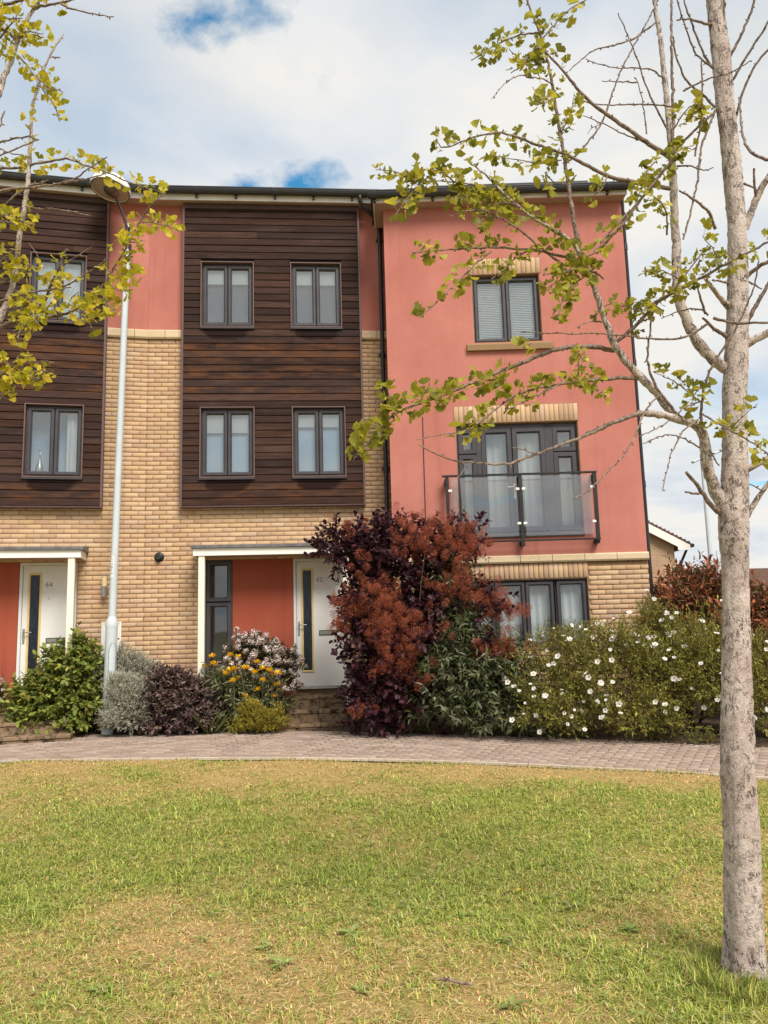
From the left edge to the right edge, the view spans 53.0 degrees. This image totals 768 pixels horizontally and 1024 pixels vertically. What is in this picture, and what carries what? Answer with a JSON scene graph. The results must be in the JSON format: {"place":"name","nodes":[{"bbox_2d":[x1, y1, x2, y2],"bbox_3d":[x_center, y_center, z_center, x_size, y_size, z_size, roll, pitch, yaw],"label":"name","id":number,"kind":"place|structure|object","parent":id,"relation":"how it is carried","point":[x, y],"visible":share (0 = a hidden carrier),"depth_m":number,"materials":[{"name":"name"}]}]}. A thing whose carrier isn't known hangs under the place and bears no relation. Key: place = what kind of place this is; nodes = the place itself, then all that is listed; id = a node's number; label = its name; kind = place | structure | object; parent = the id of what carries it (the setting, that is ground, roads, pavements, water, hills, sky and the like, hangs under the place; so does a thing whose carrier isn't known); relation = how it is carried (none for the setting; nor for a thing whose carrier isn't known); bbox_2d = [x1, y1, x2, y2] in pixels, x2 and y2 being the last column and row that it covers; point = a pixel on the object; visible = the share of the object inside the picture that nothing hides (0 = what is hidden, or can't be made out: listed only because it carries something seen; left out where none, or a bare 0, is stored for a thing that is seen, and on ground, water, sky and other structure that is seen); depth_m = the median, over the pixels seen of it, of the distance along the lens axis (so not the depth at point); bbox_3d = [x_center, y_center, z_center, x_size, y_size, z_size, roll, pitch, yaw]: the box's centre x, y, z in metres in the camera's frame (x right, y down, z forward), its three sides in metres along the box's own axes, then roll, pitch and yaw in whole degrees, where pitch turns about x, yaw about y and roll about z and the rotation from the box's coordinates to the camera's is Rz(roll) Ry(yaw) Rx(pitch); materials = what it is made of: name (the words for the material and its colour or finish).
{"place":"outdoors","nodes":[
{"label":"outdoors","id":0,"kind":"place"},
{"bbox_2d":[0,756,767,1023],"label":"lawn","id":1,"kind":"structure","parent":0,"point":[425,1009],"depth_m":4.31,"materials":[{"name":"plant"}]},
{"bbox_2d":[0,0,184,401],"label":"ginkgo tree","id":2,"kind":"object","parent":1,"relation":"on","point":[41,309],"visible":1,"depth_m":3.51,"materials":[{"name":"green plant"}]},
{"bbox_2d":[86,983,113,994],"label":"lawn weed","id":3,"kind":"object","parent":1,"relation":"on","point":[95,988],"visible":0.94,"depth_m":3.26,"materials":[{"name":"green plant"}]},
{"bbox_2d":[192,933,207,940],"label":"lawn weed","id":4,"kind":"object","parent":1,"relation":"on","point":[201,937],"visible":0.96,"depth_m":3.78,"materials":[{"name":"green plant"}]},
{"bbox_2d":[251,938,274,949],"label":"lawn weed","id":5,"kind":"object","parent":1,"relation":"on","point":[264,943],"visible":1,"depth_m":3.67,"materials":[{"name":"green plant"}]},
{"bbox_2d":[267,954,296,968],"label":"lawn weed","id":6,"kind":"object","parent":1,"relation":"on","point":[283,961],"visible":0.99,"depth_m":3.48,"materials":[{"name":"green plant"}]},
{"bbox_2d":[334,923,360,937],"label":"lawn weed","id":7,"kind":"object","parent":1,"relation":"on","point":[351,930],"visible":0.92,"depth_m":3.81,"materials":[{"name":"green plant"}]},
{"bbox_2d":[350,982,370,993],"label":"lawn weed","id":8,"kind":"object","parent":1,"relation":"on","point":[360,986],"visible":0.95,"depth_m":3.21,"materials":[{"name":"green plant"}]},
{"bbox_2d":[433,861,446,867],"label":"lawn weed","id":9,"kind":"object","parent":1,"relation":"on","point":[440,864],"visible":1,"depth_m":4.94,"materials":[{"name":"green plant"}]},
{"bbox_2d":[439,977,472,985],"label":"fallen twig","id":10,"kind":"object","parent":1,"relation":"on","point":[453,980],"visible":1,"depth_m":3.22,"materials":[{"name":"brown wood"}]},
{"bbox_2d":[494,934,515,943],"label":"lawn weed","id":11,"kind":"object","parent":1,"relation":"on","point":[509,937],"visible":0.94,"depth_m":3.70,"materials":[{"name":"green plant"}]},
{"bbox_2d":[498,994,529,1008],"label":"lawn weed","id":12,"kind":"object","parent":1,"relation":"on","point":[512,1000],"visible":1,"depth_m":3.05,"materials":[{"name":"green plant"}]},
{"bbox_2d":[345,0,767,986],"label":"ginkgo tree","id":13,"kind":"object","parent":1,"relation":"on","point":[743,910],"visible":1,"depth_m":3.50,"materials":[{"name":"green plant"}]},
{"bbox_2d":[561,900,582,908],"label":"lawn weed","id":14,"kind":"object","parent":1,"relation":"on","point":[567,902],"visible":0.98,"depth_m":4.15,"materials":[{"name":"green plant"}]},
{"bbox_2d":[619,919,640,931],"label":"lawn weed","id":15,"kind":"object","parent":1,"relation":"on","point":[628,923],"visible":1,"depth_m":3.81,"materials":[{"name":"green plant"}]},
{"bbox_2d":[0,731,767,780],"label":"path","id":16,"kind":"structure","parent":0,"point":[476,749],"depth_m":9.42,"materials":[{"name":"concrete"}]},
{"bbox_2d":[0,676,10,707],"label":"flowering shrub","id":17,"kind":"object","parent":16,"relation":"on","point":[2,689],"visible":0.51,"depth_m":11.52,"materials":[{"name":"green plant"}]},
{"bbox_2d":[189,711,231,732],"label":"grassy clump","id":18,"kind":"object","parent":16,"relation":"on","point":[211,724],"visible":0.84,"depth_m":11.16,"materials":[{"name":"green plant"}]},
{"bbox_2d":[107,730,719,746],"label":"fallen petals","id":19,"kind":"object","parent":16,"relation":"on","point":[570,737],"visible":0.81,"depth_m":9.56,"materials":[{"name":"white plant"}]},
{"bbox_2d":[0,0,767,571],"label":"sky","id":20,"kind":"structure","parent":0,"point":[244,93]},
{"bbox_2d":[80,691,767,746],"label":"planting bed","id":21,"kind":"object","parent":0,"point":[762,739],"visible":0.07,"depth_m":10.34,"materials":[{"name":"soil"}]},
{"bbox_2d":[0,621,105,734],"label":"leafy shrub","id":22,"kind":"object","parent":21,"relation":"on","point":[49,691],"visible":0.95,"depth_m":11.35,"materials":[{"name":"green plant"}]},
{"bbox_2d":[90,171,131,734],"bbox_3d":[-4.369,-1.106,12.051,0.668,8.925,0.646,-2,-8,0],"label":"street lamp","id":23,"kind":"object","parent":21,"relation":"on","point":[102,190],"visible":0.78,"depth_m":12.08,"materials":[{"name":"grey metal"}]},
{"bbox_2d":[108,642,115,684],"bbox_3d":[-4.093,2.368,11.581,0.113,0.800,0.025,5,-10,-38],"label":"access door","id":24,"kind":"structure","parent":23,"relation":"in","point":[112,651],"depth_m":11.60,"materials":[{"name":"grey paint"}]},
{"bbox_2d":[78,640,164,731],"bbox_3d":[-4.024,2.659,11.800,1.642,1.399,0.678,0,-8,-12],"label":"lavender shrub","id":25,"kind":"object","parent":21,"relation":"on","point":[142,667],"visible":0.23,"depth_m":11.80,"materials":[{"name":"grey plant"}]},
{"bbox_2d":[92,667,152,737],"bbox_3d":[-3.777,2.808,11.367,0.929,1.041,0.894,-2,-8,0],"label":"lavender shrub","id":26,"kind":"object","parent":21,"relation":"on","point":[123,701],"visible":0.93,"depth_m":11.18,"materials":[{"name":"grey plant"}]},
{"bbox_2d":[126,661,227,736],"bbox_3d":[-3.071,2.780,11.452,1.537,1.138,0.974,-2,-8,0],"label":"purple sage","id":27,"kind":"object","parent":21,"relation":"on","point":[174,699],"visible":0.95,"depth_m":11.22,"materials":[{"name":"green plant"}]},
{"bbox_2d":[221,720,235,731],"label":"edge weed","id":28,"kind":"object","parent":21,"relation":"on","point":[231,723],"visible":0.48,"depth_m":11.41,"materials":[{"name":"green plant"}]},
{"bbox_2d":[196,652,296,732],"bbox_3d":[-2.112,2.728,11.615,1.621,1.230,0.998,-2,-8,0],"label":"yellow flowered shrub","id":29,"kind":"object","parent":21,"relation":"on","point":[239,687],"visible":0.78,"depth_m":11.44,"materials":[{"name":"green plant"}]},
{"bbox_2d":[225,698,293,734],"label":"dwarf shrub","id":30,"kind":"object","parent":21,"relation":"on","point":[257,714],"visible":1,"depth_m":11.11,"materials":[{"name":"green plant"}]},
{"bbox_2d":[213,627,307,703],"bbox_3d":[-1.910,2.540,11.893,1.476,1.548,0.787,-2,-8,0],"label":"flowering shrub","id":31,"kind":"object","parent":21,"relation":"on","point":[264,649],"visible":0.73,"depth_m":11.79,"materials":[{"name":"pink plant"}]},
{"bbox_2d":[405,719,426,731],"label":"edge weed","id":32,"kind":"object","parent":21,"relation":"on","point":[418,726],"visible":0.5,"depth_m":10.71,"materials":[{"name":"green plant"}]},
{"bbox_2d":[300,501,538,738],"bbox_3d":[0.442,1.492,10.881,3.249,3.311,1.647,-2,-8,0],"label":"smoke bush","id":33,"kind":"object","parent":21,"relation":"on","point":[377,629],"visible":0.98,"depth_m":10.64,"materials":[{"name":"red plant"}]},
{"bbox_2d":[421,721,451,734],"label":"edge weed","id":34,"kind":"object","parent":21,"relation":"on","point":[433,728],"visible":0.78,"depth_m":10.61,"materials":[{"name":"green plant"}]},
{"bbox_2d":[458,716,474,733],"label":"edge weed","id":35,"kind":"object","parent":21,"relation":"on","point":[463,728],"visible":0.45,"depth_m":10.43,"materials":[{"name":"green plant"}]},
{"bbox_2d":[403,546,561,739],"bbox_3d":[1.284,1.793,10.539,2.174,2.752,1.542,-2,-8,0],"label":"arching shrub","id":36,"kind":"object","parent":21,"relation":"on","point":[492,700],"visible":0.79,"depth_m":10.23,"materials":[{"name":"green plant"}]},
{"bbox_2d":[492,724,528,735],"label":"edge weed","id":37,"kind":"object","parent":21,"relation":"on","point":[514,732],"visible":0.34,"depth_m":10.21,"materials":[{"name":"green plant"}]},
{"bbox_2d":[528,722,566,735],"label":"edge weed","id":38,"kind":"object","parent":21,"relation":"on","point":[548,729],"visible":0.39,"depth_m":10.02,"materials":[{"name":"green plant"}]},
{"bbox_2d":[571,726,596,738],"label":"edge weed","id":39,"kind":"object","parent":21,"relation":"on","point":[580,732],"visible":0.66,"depth_m":9.80,"materials":[{"name":"green plant"}]},
{"bbox_2d":[495,610,720,743],"bbox_3d":[2.863,2.146,9.977,2.963,1.704,1.878,-2,-8,0],"label":"rock rose","id":40,"kind":"object","parent":21,"relation":"on","point":[639,647],"visible":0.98,"depth_m":9.71,"materials":[{"name":"green plant"}]},
{"bbox_2d":[633,722,669,742],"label":"edge weed","id":41,"kind":"object","parent":21,"relation":"on","point":[651,737],"visible":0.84,"depth_m":9.44,"materials":[{"name":"green plant"}]},
{"bbox_2d":[626,589,761,730],"bbox_3d":[4.061,1.929,10.093,1.588,1.920,2.143,-2,-8,0],"label":"rock rose","id":42,"kind":"object","parent":21,"relation":"on","point":[701,646],"visible":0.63,"depth_m":9.82,"materials":[{"name":"green plant"}]},
{"bbox_2d":[678,728,719,743],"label":"edge weed","id":43,"kind":"object","parent":21,"relation":"on","point":[710,736],"visible":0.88,"depth_m":9.14,"materials":[{"name":"green plant"}]},
{"bbox_2d":[635,551,767,712],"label":"red leaf hedge","id":44,"kind":"object","parent":21,"relation":"on","point":[688,588],"visible":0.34,"depth_m":11.49,"materials":[{"name":"red plant"}]},
{"bbox_2d":[681,621,767,736],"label":"rock rose","id":45,"kind":"object","parent":21,"relation":"on","point":[760,664],"visible":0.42,"depth_m":9.40,"materials":[{"name":"green plant"}]},
{"label":"ground","id":46,"kind":"structure","parent":0,"visible":0},
{"bbox_2d":[0,170,150,744],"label":"terraced house","id":47,"kind":"structure","parent":46,"relation":"on","point":[56,517],"depth_m":12.45,"materials":[{"name":"paint"}]},
{"bbox_2d":[35,450,43,470],"bbox_3d":[-5.543,-0.789,12.399,0.140,0.420,0.140,-2,-8,0],"label":"vase","id":48,"kind":"object","parent":47,"relation":"on","point":[39,466],"visible":0.79,"depth_m":12.36,"materials":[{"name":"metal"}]},
{"bbox_2d":[16,562,77,684],"bbox_3d":[-5.273,1.846,12.068,0.866,2.112,0.129,0,-8,-13],"label":"door","id":49,"kind":"structure","parent":47,"relation":"in","point":[42,586],"depth_m":12.10,"materials":[{"name":"white paint"}]},
{"bbox_2d":[21,406,82,479],"bbox_3d":[-5.323,-1.087,12.473,0.911,1.205,0.379,0,-8,-13],"label":"window","id":50,"kind":"structure","parent":47,"relation":"in","point":[58,436],"depth_m":12.50,"materials":[{"name":"grey glass"}]},
{"bbox_2d":[31,255,85,324],"bbox_3d":[-5.378,-3.656,12.735,0.891,1.176,0.159,0,-8,-13],"label":"window","id":51,"kind":"structure","parent":47,"relation":"in","point":[76,267],"depth_m":12.80,"materials":[{"name":"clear glass"}]},
{"bbox_2d":[143,185,396,731],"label":"terraced house","id":52,"kind":"structure","parent":46,"relation":"on","point":[267,353],"depth_m":12.93,"materials":[{"name":"paint"}]},
{"bbox_2d":[205,560,232,681],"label":"window","id":53,"kind":"structure","parent":52,"relation":"in","point":[222,591],"depth_m":12.62,"materials":[{"name":"grey glass"}]},
{"bbox_2d":[199,410,254,479],"bbox_3d":[-2.600,-1.114,12.805,0.916,1.205,0.179,-1,-8,-5],"label":"window","id":54,"kind":"structure","parent":52,"relation":"in","point":[227,449],"depth_m":12.85,"materials":[{"name":"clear glass"}]},
{"bbox_2d":[200,265,254,328],"bbox_3d":[-2.672,-3.667,13.175,0.913,1.176,0.179,-1,-8,-5],"label":"window","id":55,"kind":"structure","parent":52,"relation":"in","point":[227,291],"depth_m":13.22,"materials":[{"name":"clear glass"}]},
{"bbox_2d":[290,266,342,329],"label":"window","id":56,"kind":"structure","parent":52,"relation":"in","point":[315,289],"depth_m":13.35,"materials":[{"name":"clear glass"}]},
{"bbox_2d":[293,558,344,688],"bbox_3d":[-1.044,1.811,12.629,0.866,2.112,0.129,-1,-8,-5],"label":"door","id":57,"kind":"structure","parent":52,"relation":"in","point":[312,584],"depth_m":12.63,"materials":[{"name":"white paint"}]},
{"bbox_2d":[292,409,346,478],"bbox_3d":[-1.090,-1.137,12.931,0.911,1.205,0.179,-1,-8,-5],"label":"window","id":58,"kind":"structure","parent":52,"relation":"in","point":[318,438],"depth_m":12.98,"materials":[{"name":"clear glass"}]},
{"bbox_2d":[368,180,661,721],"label":"end house","id":59,"kind":"structure","parent":46,"relation":"on","point":[557,552],"depth_m":12.35,"materials":[{"name":"paint"}]},
{"bbox_2d":[472,276,540,342],"bbox_3d":[2.005,-3.316,12.672,1.108,1.157,0.086,-2,-8,1],"label":"window","id":60,"kind":"structure","parent":59,"relation":"in","point":[505,303],"depth_m":12.68,"materials":[{"name":"grey glass"}]},
{"bbox_2d":[456,422,584,538],"bbox_3d":[2.141,-0.503,12.276,1.947,1.840,0.288,-2,-8,1],"label":"window","id":61,"kind":"structure","parent":59,"relation":"in","point":[550,504],"depth_m":12.31,"materials":[{"name":"grey glass"}]},
{"bbox_2d":[469,578,589,651],"bbox_3d":[2.190,1.604,11.971,2.030,1.110,0.208,-2,-8,1],"label":"window","id":62,"kind":"structure","parent":59,"relation":"in","point":[571,598],"depth_m":12.01,"materials":[{"name":"grey glass"}]},
{"bbox_2d":[648,520,694,605],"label":"gabled house","id":63,"kind":"structure","parent":46,"relation":"on","point":[663,541],"depth_m":26.97,"materials":[{"name":"beige brick"}]},
{"bbox_2d":[691,448,721,564],"bbox_3d":[11.301,1.377,26.027,1.282,7.166,0.200,-2,-8,0],"label":"street lamp","id":64,"kind":"object","parent":46,"relation":"on","point":[707,525],"visible":0.43,"depth_m":26.15,"materials":[{"name":"grey metal"}]},
{"bbox_2d":[694,568,767,592],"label":"tiled bungalow","id":65,"kind":"object","parent":46,"relation":"on","point":[760,573],"visible":0.05,"depth_m":45.15,"materials":[{"name":"brown tile"}]}
]}

